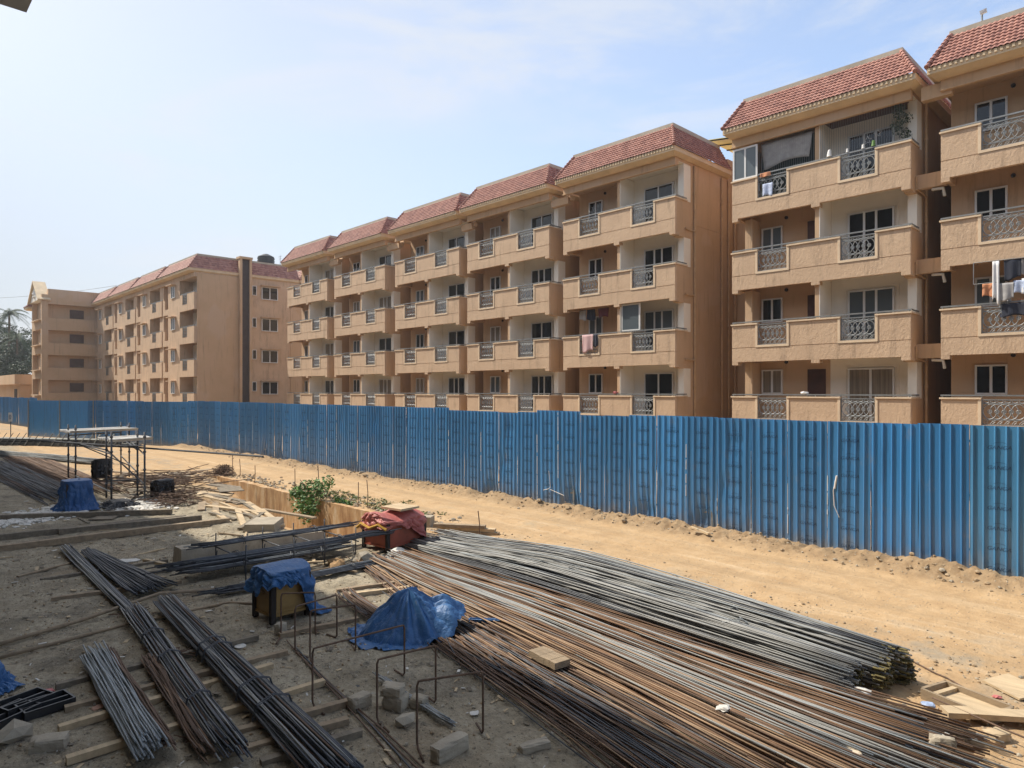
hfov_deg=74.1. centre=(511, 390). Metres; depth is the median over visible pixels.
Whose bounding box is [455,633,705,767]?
steel bar
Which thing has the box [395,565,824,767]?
steel bar
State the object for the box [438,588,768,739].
steel bar
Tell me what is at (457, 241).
window
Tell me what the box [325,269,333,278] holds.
window
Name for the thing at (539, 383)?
window
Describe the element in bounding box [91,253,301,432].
apartment building
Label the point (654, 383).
window
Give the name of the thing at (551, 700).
steel bar
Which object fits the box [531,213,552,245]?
window
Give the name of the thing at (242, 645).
litter scrap
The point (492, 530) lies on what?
plank
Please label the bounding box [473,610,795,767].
steel bar
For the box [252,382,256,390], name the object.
window
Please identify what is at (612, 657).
steel bar
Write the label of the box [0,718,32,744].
concrete block
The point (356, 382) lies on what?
window
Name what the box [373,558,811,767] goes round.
steel bar
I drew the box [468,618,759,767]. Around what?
steel bar
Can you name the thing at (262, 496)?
trench wall
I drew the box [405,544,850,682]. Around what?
steel bar
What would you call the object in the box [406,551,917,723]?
steel bar
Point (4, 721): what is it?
black tray
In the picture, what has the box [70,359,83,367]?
window
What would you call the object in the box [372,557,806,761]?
steel bar
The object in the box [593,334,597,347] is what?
hanging cloth
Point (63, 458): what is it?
steel bundle
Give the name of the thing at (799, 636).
steel bar
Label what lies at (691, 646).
steel bar
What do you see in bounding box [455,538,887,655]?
steel bar
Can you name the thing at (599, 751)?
steel bar
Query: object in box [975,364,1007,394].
window
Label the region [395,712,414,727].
stone
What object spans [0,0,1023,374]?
sky
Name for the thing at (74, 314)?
window
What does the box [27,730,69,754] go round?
concrete block
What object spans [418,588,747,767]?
steel bar
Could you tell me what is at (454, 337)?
window
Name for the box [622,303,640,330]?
balcony screen
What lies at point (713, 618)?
steel bar
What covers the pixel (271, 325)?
window
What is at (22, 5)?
unfinished building
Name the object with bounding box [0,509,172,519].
long plank
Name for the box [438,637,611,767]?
steel bar
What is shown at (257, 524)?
concrete footing
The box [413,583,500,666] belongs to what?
steel bar
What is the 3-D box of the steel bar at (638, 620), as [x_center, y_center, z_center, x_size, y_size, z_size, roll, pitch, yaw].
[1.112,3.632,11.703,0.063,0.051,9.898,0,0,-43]
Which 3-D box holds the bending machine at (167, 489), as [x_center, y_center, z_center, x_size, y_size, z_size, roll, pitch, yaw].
[-12.296,3.410,23.861,0.600,0.660,0.580,0,0,40]
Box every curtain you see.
[761,131,812,169]
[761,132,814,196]
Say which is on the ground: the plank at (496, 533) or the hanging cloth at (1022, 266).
the plank at (496, 533)
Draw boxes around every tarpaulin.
[0,661,25,694]
[50,478,99,511]
[91,458,109,474]
[98,498,141,509]
[150,478,174,491]
[243,558,331,613]
[347,586,465,650]
[360,509,426,537]
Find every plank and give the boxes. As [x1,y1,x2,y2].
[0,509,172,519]
[0,515,185,540]
[0,517,229,550]
[59,514,201,534]
[179,484,210,488]
[187,486,233,494]
[194,492,245,501]
[197,501,205,510]
[200,495,226,501]
[203,491,232,496]
[204,504,260,512]
[208,512,236,520]
[212,502,218,511]
[212,510,231,522]
[219,502,249,512]
[229,501,241,504]
[229,511,251,515]
[234,508,245,525]
[237,512,264,529]
[239,501,260,512]
[245,501,262,509]
[260,509,284,526]
[261,508,316,518]
[433,523,485,528]
[434,529,499,535]
[437,527,495,532]
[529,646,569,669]
[691,526,709,534]
[940,705,1023,722]
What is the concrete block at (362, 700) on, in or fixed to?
on the ground
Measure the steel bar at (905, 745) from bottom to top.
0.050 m
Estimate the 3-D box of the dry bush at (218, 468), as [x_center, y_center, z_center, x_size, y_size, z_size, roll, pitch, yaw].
[-12.845,3.492,30.158,0.964,0.515,0.913,0,0,-11]
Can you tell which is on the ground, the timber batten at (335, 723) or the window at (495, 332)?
the timber batten at (335, 723)
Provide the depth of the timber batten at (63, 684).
9.07 m
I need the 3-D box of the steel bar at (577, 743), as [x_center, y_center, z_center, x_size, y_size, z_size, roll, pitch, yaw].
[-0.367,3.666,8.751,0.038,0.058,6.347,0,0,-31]
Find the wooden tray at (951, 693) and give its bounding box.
[921,680,1013,725]
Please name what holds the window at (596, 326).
in the apartment building at (478, 298)
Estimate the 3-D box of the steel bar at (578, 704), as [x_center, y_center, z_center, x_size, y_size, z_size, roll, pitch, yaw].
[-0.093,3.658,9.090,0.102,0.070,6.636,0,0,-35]
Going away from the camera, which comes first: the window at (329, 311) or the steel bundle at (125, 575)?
the steel bundle at (125, 575)
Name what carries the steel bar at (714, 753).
on the steel bar heap
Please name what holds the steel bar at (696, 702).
on the steel bar heap
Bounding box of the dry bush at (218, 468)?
[211,464,234,474]
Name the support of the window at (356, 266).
in the apartment building at (478, 298)
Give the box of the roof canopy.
[709,137,739,160]
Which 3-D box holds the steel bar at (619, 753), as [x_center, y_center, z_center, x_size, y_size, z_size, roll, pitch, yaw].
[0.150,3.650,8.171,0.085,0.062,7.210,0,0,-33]
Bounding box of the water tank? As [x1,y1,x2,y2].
[257,254,274,263]
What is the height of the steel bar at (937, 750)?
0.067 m
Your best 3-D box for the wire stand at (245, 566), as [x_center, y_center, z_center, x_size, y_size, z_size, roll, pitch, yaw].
[-5.746,3.380,13.872,1.767,0.720,0.182,0,0,42]
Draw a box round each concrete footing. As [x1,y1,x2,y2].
[243,517,284,532]
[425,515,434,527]
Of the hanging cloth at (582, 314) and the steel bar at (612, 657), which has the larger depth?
the hanging cloth at (582, 314)
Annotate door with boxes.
[808,220,814,240]
[808,295,814,318]
[808,369,825,396]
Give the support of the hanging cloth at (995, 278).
hanging from the clothes rack
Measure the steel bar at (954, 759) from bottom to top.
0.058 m
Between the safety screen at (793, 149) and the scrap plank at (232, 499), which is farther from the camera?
the safety screen at (793, 149)
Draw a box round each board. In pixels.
[8,413,11,435]
[88,509,133,519]
[103,493,136,502]
[123,486,149,492]
[208,483,240,486]
[217,486,243,492]
[381,503,418,510]
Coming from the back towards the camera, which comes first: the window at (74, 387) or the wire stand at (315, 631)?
the window at (74, 387)
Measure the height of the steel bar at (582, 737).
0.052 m
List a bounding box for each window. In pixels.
[70,310,83,318]
[70,334,83,342]
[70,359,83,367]
[70,383,83,391]
[99,359,101,368]
[119,303,121,313]
[119,330,121,340]
[119,356,121,366]
[119,383,121,392]
[142,295,145,306]
[142,324,145,335]
[142,353,145,364]
[142,382,145,393]
[171,286,174,298]
[171,318,174,330]
[171,350,174,361]
[171,382,174,393]
[252,286,256,295]
[252,318,256,326]
[252,350,256,358]
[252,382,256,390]
[262,287,277,300]
[262,318,277,331]
[262,350,277,362]
[262,382,277,393]
[305,345,307,355]
[305,381,307,391]
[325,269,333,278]
[325,306,333,317]
[325,343,333,355]
[325,380,333,393]
[353,262,359,270]
[353,301,359,312]
[353,340,359,351]
[353,379,359,392]
[379,254,390,265]
[379,296,390,308]
[379,337,390,349]
[379,379,390,393]
[416,245,424,255]
[416,289,424,302]
[416,334,424,348]
[416,378,424,392]
[448,235,464,247]
[448,282,464,297]
[448,330,464,345]
[448,377,464,394]
[490,226,500,244]
[490,276,500,293]
[490,326,500,343]
[490,376,500,392]
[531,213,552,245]
[531,267,552,300]
[531,321,552,356]
[531,375,552,410]
[589,200,602,221]
[589,258,602,278]
[589,316,602,334]
[589,374,602,392]
[644,182,673,221]
[644,245,673,285]
[644,309,673,350]
[644,372,673,413]
[733,144,757,181]
[761,225,782,252]
[761,297,782,322]
[761,369,782,393]
[848,126,893,177]
[848,206,894,258]
[848,287,894,339]
[848,367,894,421]
[975,96,1007,131]
[975,185,1007,218]
[975,275,1007,306]
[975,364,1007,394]
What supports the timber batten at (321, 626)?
on the ground
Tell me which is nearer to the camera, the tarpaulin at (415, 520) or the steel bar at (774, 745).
the steel bar at (774, 745)
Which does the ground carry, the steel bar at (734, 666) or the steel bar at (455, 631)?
the steel bar at (455, 631)
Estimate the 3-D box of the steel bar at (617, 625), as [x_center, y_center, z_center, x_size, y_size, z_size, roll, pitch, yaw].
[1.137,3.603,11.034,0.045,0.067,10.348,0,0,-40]
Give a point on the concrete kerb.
(181, 553)
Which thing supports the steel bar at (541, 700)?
on the ground
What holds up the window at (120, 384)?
in the apartment building at (199, 327)
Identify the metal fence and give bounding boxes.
[0,397,36,426]
[88,400,1023,576]
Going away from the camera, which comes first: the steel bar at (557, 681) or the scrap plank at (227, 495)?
the steel bar at (557, 681)
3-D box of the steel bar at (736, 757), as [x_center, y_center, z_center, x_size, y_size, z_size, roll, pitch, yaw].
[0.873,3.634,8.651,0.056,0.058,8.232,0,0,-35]
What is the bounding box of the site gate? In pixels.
[28,400,94,438]
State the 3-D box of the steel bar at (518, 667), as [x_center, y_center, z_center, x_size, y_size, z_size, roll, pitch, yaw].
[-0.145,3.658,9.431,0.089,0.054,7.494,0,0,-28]
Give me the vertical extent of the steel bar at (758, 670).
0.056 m
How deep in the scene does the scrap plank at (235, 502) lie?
22.41 m
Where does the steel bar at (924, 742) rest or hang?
on the steel bar heap
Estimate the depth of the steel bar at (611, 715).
7.58 m
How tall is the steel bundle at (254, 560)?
0.220 m
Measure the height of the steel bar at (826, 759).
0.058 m
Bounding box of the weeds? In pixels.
[320,489,446,514]
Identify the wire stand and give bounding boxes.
[215,533,248,580]
[261,527,296,558]
[275,592,318,644]
[291,523,327,564]
[294,595,337,657]
[309,604,355,661]
[311,625,404,715]
[323,519,358,554]
[376,645,436,732]
[416,671,483,761]
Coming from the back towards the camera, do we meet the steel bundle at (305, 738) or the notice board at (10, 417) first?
the notice board at (10, 417)
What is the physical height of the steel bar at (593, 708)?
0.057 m
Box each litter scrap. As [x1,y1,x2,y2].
[90,704,103,710]
[120,558,140,561]
[234,643,245,647]
[327,558,344,567]
[350,551,376,561]
[390,547,403,554]
[470,710,478,714]
[715,704,730,711]
[846,746,861,754]
[854,686,871,697]
[920,701,935,707]
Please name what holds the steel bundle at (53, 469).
on the ground
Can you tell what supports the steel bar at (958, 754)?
on the steel bar
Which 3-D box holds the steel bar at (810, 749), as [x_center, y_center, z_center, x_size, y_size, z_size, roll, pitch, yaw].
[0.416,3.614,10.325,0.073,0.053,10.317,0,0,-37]
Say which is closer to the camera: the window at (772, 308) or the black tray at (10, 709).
the black tray at (10, 709)
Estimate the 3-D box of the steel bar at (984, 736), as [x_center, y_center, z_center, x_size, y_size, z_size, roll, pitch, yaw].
[1.196,3.630,11.373,0.075,0.060,11.705,0,0,-41]
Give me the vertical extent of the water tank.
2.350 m
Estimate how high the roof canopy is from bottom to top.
1.480 m
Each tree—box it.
[0,308,31,361]
[0,321,16,342]
[0,323,31,359]
[0,331,31,354]
[0,334,31,363]
[0,342,31,375]
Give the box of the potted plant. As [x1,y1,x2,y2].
[889,103,912,138]
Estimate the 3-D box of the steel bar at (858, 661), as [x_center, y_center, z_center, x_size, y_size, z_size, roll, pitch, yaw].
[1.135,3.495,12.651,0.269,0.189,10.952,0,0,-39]
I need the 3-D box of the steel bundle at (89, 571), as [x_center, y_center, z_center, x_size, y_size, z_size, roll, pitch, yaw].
[-7.849,3.625,12.962,0.268,0.127,8.178,0,0,-42]
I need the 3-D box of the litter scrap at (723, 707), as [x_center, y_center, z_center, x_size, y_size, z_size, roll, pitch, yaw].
[2.381,3.574,7.666,0.195,0.041,0.141,0,0,-3]
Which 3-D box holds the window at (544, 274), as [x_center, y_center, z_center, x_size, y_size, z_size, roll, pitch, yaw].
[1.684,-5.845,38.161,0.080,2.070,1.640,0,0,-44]
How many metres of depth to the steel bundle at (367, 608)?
11.68 m
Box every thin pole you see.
[0,588,213,645]
[0,601,251,658]
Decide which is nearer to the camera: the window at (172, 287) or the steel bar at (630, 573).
the steel bar at (630, 573)
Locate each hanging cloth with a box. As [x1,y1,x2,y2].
[579,310,585,320]
[582,334,592,353]
[586,309,595,320]
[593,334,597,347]
[598,307,608,317]
[760,171,770,176]
[763,182,772,195]
[982,283,991,296]
[992,261,998,304]
[999,282,1013,301]
[1001,302,1023,317]
[1004,259,1020,280]
[1013,280,1023,293]
[1021,259,1023,274]
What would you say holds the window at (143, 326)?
in the apartment building at (199, 327)
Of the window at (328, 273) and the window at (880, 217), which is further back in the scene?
the window at (328, 273)
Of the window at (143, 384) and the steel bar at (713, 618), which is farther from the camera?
the window at (143, 384)
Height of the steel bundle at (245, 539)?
0.170 m
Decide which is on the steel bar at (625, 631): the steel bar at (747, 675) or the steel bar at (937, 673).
the steel bar at (747, 675)
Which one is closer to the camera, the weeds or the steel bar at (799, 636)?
the steel bar at (799, 636)
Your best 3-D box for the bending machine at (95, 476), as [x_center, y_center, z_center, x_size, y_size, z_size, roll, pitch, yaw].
[-17.206,3.280,28.434,0.600,0.920,0.580,0,0,40]
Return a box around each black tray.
[0,687,55,717]
[0,698,41,729]
[14,689,75,721]
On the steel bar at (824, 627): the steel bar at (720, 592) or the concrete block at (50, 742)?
the steel bar at (720, 592)
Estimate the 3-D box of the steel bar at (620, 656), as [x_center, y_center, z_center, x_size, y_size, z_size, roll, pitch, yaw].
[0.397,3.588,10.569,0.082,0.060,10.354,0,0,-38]
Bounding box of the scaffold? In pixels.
[28,422,263,501]
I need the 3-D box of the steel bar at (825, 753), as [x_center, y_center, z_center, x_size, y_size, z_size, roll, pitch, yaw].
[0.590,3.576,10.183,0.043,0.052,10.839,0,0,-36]
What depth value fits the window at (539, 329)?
38.14 m
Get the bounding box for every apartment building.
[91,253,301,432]
[281,123,744,467]
[720,7,1023,498]
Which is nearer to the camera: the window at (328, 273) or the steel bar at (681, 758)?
the steel bar at (681, 758)
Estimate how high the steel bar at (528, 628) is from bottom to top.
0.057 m
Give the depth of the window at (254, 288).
63.67 m
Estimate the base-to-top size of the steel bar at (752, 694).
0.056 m
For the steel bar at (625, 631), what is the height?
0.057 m
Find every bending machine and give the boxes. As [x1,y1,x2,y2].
[91,461,109,479]
[150,482,174,498]
[252,570,310,624]
[362,516,425,552]
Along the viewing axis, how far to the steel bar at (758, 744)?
7.36 m
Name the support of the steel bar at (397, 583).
on the steel bar heap
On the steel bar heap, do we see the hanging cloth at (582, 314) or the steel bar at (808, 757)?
the steel bar at (808, 757)
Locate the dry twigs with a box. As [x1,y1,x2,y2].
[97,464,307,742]
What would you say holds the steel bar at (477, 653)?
on the steel bar heap
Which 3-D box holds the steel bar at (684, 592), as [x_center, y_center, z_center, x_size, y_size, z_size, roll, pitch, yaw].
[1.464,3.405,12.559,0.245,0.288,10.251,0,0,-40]
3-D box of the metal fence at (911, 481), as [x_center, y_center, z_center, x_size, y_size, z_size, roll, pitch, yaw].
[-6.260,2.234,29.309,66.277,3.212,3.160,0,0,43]
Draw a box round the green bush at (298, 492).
[286,475,351,524]
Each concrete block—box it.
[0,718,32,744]
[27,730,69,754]
[274,621,286,635]
[347,690,371,712]
[380,681,405,697]
[381,692,408,712]
[409,693,428,710]
[430,731,468,764]
[518,736,550,754]
[928,733,956,758]
[982,726,1011,743]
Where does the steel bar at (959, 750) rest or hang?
on the steel bar heap
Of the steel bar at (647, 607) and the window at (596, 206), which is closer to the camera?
the steel bar at (647, 607)
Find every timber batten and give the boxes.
[40,559,167,579]
[51,580,181,600]
[55,634,258,689]
[57,662,273,731]
[64,649,287,713]
[65,678,325,765]
[142,558,166,564]
[148,569,171,573]
[197,698,347,746]
[205,716,348,763]
[259,727,362,766]
[279,616,358,637]
[336,580,407,592]
[341,585,409,597]
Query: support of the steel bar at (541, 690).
on the steel bar at (625, 753)
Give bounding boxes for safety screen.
[778,128,813,172]
[822,104,899,157]
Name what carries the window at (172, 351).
in the apartment building at (199, 327)
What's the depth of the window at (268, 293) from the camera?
64.71 m
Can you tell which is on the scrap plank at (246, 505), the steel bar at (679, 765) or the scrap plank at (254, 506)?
the scrap plank at (254, 506)
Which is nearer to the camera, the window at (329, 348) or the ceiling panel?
the ceiling panel
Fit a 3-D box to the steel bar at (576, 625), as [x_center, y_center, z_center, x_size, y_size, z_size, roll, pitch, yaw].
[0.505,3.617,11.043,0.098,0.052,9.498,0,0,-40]
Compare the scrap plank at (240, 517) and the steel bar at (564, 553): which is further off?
the scrap plank at (240, 517)
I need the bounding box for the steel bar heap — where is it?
[346,529,1016,767]
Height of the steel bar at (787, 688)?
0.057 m
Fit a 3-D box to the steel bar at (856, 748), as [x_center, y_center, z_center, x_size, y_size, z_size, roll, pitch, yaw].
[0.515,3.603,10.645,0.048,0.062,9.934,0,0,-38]
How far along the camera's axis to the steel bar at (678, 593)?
11.47 m
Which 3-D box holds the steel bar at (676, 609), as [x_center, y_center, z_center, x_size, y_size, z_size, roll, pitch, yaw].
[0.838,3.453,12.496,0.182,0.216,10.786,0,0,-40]
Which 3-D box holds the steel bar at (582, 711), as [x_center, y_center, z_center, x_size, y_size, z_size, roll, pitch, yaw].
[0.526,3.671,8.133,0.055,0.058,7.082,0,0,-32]
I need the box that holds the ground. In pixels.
[0,420,1023,767]
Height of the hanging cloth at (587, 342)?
0.946 m
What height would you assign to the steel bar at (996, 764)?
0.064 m
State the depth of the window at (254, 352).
63.67 m
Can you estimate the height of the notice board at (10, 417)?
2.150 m
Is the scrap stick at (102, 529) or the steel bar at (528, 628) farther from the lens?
the scrap stick at (102, 529)
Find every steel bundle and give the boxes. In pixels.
[0,450,97,463]
[0,456,138,497]
[0,460,59,505]
[59,543,151,632]
[79,640,176,760]
[80,547,177,594]
[120,601,252,761]
[140,648,216,765]
[142,541,362,575]
[145,528,401,570]
[153,593,363,767]
[184,521,359,549]
[192,554,400,596]
[335,587,377,618]
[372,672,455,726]
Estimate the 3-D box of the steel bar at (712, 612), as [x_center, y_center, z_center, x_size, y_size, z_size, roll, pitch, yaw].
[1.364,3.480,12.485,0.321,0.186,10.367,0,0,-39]
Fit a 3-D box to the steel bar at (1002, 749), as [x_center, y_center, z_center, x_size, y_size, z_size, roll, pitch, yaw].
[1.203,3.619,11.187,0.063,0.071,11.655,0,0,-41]
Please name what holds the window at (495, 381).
in the apartment building at (478, 298)
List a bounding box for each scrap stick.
[16,561,75,576]
[83,528,118,531]
[131,548,164,555]
[218,532,245,536]
[307,560,326,562]
[311,562,354,571]
[315,556,340,568]
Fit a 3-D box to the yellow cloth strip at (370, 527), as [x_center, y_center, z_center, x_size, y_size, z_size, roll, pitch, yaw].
[-3.295,3.158,15.807,1.055,0.216,0.139,0,0,39]
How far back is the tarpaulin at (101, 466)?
28.16 m
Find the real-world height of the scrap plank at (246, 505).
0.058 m
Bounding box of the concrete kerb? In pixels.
[173,531,323,561]
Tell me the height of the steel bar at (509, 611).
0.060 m
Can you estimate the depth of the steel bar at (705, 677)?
8.63 m
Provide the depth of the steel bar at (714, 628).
9.14 m
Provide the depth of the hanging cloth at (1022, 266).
21.46 m
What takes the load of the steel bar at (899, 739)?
on the steel bar at (894, 740)
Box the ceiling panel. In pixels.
[825,102,908,128]
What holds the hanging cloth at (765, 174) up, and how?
hanging from the apartment building at (852, 281)
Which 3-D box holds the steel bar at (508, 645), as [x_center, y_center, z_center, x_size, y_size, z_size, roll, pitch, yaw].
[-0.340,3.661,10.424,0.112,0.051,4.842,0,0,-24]
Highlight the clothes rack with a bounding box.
[973,257,1023,284]
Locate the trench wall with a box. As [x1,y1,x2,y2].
[213,475,376,536]
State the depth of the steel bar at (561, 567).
13.20 m
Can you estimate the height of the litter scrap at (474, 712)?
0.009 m
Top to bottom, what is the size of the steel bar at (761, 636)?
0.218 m
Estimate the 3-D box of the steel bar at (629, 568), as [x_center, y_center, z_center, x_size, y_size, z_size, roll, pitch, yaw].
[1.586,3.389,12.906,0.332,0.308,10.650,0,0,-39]
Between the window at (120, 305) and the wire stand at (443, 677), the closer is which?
the wire stand at (443, 677)
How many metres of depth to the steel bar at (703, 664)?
8.18 m
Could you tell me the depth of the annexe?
87.11 m
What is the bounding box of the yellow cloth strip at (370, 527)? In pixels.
[356,522,386,530]
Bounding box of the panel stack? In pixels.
[0,433,141,447]
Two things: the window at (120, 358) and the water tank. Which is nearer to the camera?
the water tank
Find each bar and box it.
[286,640,401,767]
[296,647,411,767]
[306,661,417,767]
[319,672,424,767]
[356,559,534,674]
[361,560,510,668]
[364,563,496,657]
[368,550,867,767]
[370,557,748,718]
[370,559,747,755]
[371,553,870,767]
[371,566,552,678]
[371,567,487,656]
[371,569,439,657]
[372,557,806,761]
[372,565,501,658]
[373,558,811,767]
[374,557,854,765]
[374,565,779,767]
[375,554,840,761]
[376,561,809,767]
[376,564,550,675]
[377,556,862,767]
[378,558,782,767]
[378,562,814,767]
[379,564,784,762]
[381,569,764,767]
[382,591,670,767]
[384,556,921,767]
[385,555,813,737]
[385,556,895,763]
[385,585,636,767]
[386,556,851,750]
[387,548,929,751]
[387,551,940,761]
[387,554,906,757]
[387,557,871,765]
[387,558,697,692]
[387,561,850,767]
[387,562,885,764]
[387,593,693,767]
[388,558,874,764]
[388,564,571,649]
[389,557,887,756]
[390,554,880,736]
[390,563,839,767]
[391,552,890,741]
[391,555,931,767]
[391,557,858,767]
[392,548,927,731]
[392,584,683,767]
[393,552,987,767]
[393,553,904,744]
[393,559,873,755]
[393,561,884,767]
[394,557,925,761]
[395,554,979,767]
[395,558,839,742]
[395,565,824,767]
[397,556,939,767]
[397,559,890,767]
[398,553,928,737]
[398,573,804,767]
[400,556,910,739]
[400,559,768,697]
[401,553,978,762]
[401,559,910,767]
[402,545,894,711]
[402,550,923,724]
[402,588,674,767]
[403,555,982,758]
[403,568,820,760]
[403,573,775,753]
[404,549,1003,743]
[404,550,921,715]
[404,553,925,740]
[404,554,950,753]
[404,557,946,767]
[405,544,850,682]
[405,556,940,748]
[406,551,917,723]
[406,554,928,735]
[407,543,852,685]
[407,550,983,738]
[407,553,855,709]
[410,540,853,671]
[410,543,843,678]
[410,546,845,690]
[411,551,975,732]
[411,556,989,751]
[411,586,575,709]
[412,538,857,665]
[412,540,850,672]
[412,544,846,667]
[412,562,957,767]
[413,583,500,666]
[414,538,850,659]
[415,540,854,661]
[415,544,847,665]
[417,538,860,663]
[417,572,661,671]
[418,581,833,767]
[418,586,494,674]
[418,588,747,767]
[419,566,835,726]
[420,537,856,660]
[421,558,926,759]
[422,537,786,637]
[422,540,857,663]
[423,557,972,747]
[423,591,643,714]
[424,556,963,740]
[424,575,668,676]
[424,582,846,767]
[425,539,893,658]
[425,556,969,725]
[426,532,889,645]
[426,537,717,615]
[426,543,718,620]
[426,591,796,767]
[427,535,886,662]
[427,569,936,767]
[427,588,500,667]
[428,538,872,667]
[429,538,877,666]
[430,530,883,660]
[431,642,622,767]
[432,537,883,649]
[434,538,876,664]
[434,555,946,715]
[434,575,920,767]
[435,536,880,662]
[435,544,854,669]
[435,580,822,743]
[435,639,600,767]
[435,641,608,767]
[436,530,881,644]
[437,532,873,641]
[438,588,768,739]
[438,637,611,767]
[438,638,638,767]
[439,529,897,646]
[439,537,889,651]
[439,538,904,653]
[439,543,855,661]
[440,538,885,658]
[440,637,625,767]
[441,536,865,642]
[441,540,883,667]
[441,637,643,767]
[442,639,668,767]
[444,533,884,648]
[445,646,637,767]
[446,548,852,669]
[446,639,626,751]
[447,637,656,767]
[448,637,645,767]
[448,639,651,767]
[449,542,878,667]
[449,637,644,762]
[451,638,657,767]
[453,636,701,767]
[454,539,890,660]
[454,635,641,767]
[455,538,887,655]
[455,588,875,767]
[455,629,676,764]
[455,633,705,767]
[455,634,714,767]
[456,537,885,643]
[456,550,841,673]
[456,632,713,767]
[457,537,889,654]
[457,620,696,767]
[457,621,725,767]
[457,626,653,767]
[458,619,727,767]
[458,622,757,767]
[458,625,698,767]
[459,537,886,649]
[459,634,639,759]
[460,534,886,644]
[461,616,751,767]
[461,619,741,767]
[462,616,756,767]
[462,618,678,737]
[462,619,562,689]
[463,640,671,767]
[464,538,890,649]
[465,544,886,664]
[465,606,562,691]
[466,614,502,667]
[466,640,665,767]
[467,536,903,650]
[468,532,899,649]
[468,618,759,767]
[468,635,632,730]
[470,571,970,737]
[472,537,900,647]
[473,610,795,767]
[474,562,844,686]
[476,588,910,761]
[479,639,699,767]
[480,613,768,767]
[480,638,732,767]
[481,543,767,609]
[483,644,717,767]
[484,547,875,661]
[484,585,912,748]
[485,640,685,741]
[486,576,916,716]
[486,579,940,734]
[487,634,681,742]
[488,562,848,676]
[488,581,925,737]
[488,656,686,767]
[490,659,621,756]
[501,641,736,767]
[502,592,760,694]
[504,592,911,742]
[509,580,887,695]
[513,595,945,748]
[518,549,872,648]
[523,590,962,736]
[534,588,998,737]
[535,674,679,767]
[541,592,926,719]
[549,599,944,731]
[581,569,874,664]
[613,588,851,666]
[615,627,975,750]
[623,719,737,767]
[629,573,862,649]
[632,624,901,712]
[648,578,891,654]
[668,641,941,734]
[675,653,961,757]
[843,696,974,738]
[886,727,1008,767]
[914,661,963,686]
[932,697,1023,737]
[945,731,1013,753]
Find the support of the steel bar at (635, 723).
on the steel bar heap
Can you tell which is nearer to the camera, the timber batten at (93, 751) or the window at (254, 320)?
the timber batten at (93, 751)
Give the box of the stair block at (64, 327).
[23,281,99,420]
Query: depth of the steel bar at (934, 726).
7.23 m
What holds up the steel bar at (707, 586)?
on the steel bar heap
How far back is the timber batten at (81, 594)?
12.34 m
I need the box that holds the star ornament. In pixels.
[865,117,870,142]
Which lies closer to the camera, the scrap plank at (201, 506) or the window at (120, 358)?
the scrap plank at (201, 506)
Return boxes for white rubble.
[0,497,179,528]
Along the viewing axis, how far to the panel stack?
46.11 m
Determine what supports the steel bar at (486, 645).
on the steel bar heap
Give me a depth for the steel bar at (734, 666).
8.29 m
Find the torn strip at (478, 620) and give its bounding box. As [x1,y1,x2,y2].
[468,617,509,622]
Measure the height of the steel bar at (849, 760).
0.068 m
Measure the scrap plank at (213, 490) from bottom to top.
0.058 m
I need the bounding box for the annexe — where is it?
[0,374,31,419]
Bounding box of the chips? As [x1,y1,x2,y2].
[0,475,572,767]
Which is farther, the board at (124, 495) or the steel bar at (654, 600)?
the board at (124, 495)
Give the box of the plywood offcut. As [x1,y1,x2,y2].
[983,673,1023,700]
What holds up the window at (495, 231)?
in the apartment building at (478, 298)
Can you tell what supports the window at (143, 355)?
in the apartment building at (199, 327)
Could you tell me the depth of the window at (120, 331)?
76.52 m
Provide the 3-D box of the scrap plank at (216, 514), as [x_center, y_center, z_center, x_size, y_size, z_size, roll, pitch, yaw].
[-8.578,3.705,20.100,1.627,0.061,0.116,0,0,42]
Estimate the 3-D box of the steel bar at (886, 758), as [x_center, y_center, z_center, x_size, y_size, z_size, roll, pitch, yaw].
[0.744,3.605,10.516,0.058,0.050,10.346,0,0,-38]
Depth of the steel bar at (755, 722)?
8.62 m
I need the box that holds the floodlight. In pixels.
[979,8,986,20]
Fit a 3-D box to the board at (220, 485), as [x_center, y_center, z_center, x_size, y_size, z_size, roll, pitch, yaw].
[-11.318,3.717,26.600,1.743,0.035,0.521,0,0,38]
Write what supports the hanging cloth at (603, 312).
hanging from the apartment building at (478, 298)
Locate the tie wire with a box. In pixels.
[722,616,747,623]
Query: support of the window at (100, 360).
in the apartment building at (199, 327)
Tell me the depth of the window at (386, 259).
49.37 m
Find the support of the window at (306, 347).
in the apartment building at (478, 298)
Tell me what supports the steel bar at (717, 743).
on the steel bar heap
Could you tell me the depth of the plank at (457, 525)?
17.76 m
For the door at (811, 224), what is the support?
in the apartment building at (852, 281)
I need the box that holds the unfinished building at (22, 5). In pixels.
[0,0,31,12]
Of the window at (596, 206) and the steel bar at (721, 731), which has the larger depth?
the window at (596, 206)
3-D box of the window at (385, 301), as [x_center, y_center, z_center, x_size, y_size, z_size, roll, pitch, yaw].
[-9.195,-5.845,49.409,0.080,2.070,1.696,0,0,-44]
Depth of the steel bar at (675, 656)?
9.30 m
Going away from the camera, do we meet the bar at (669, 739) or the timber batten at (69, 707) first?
the bar at (669, 739)
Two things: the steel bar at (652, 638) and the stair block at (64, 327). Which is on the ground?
the stair block at (64, 327)
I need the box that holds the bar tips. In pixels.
[852,644,916,689]
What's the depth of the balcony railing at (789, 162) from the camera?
27.51 m
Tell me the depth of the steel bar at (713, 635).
9.66 m
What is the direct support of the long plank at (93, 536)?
on the ground
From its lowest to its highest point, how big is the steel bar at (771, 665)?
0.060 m

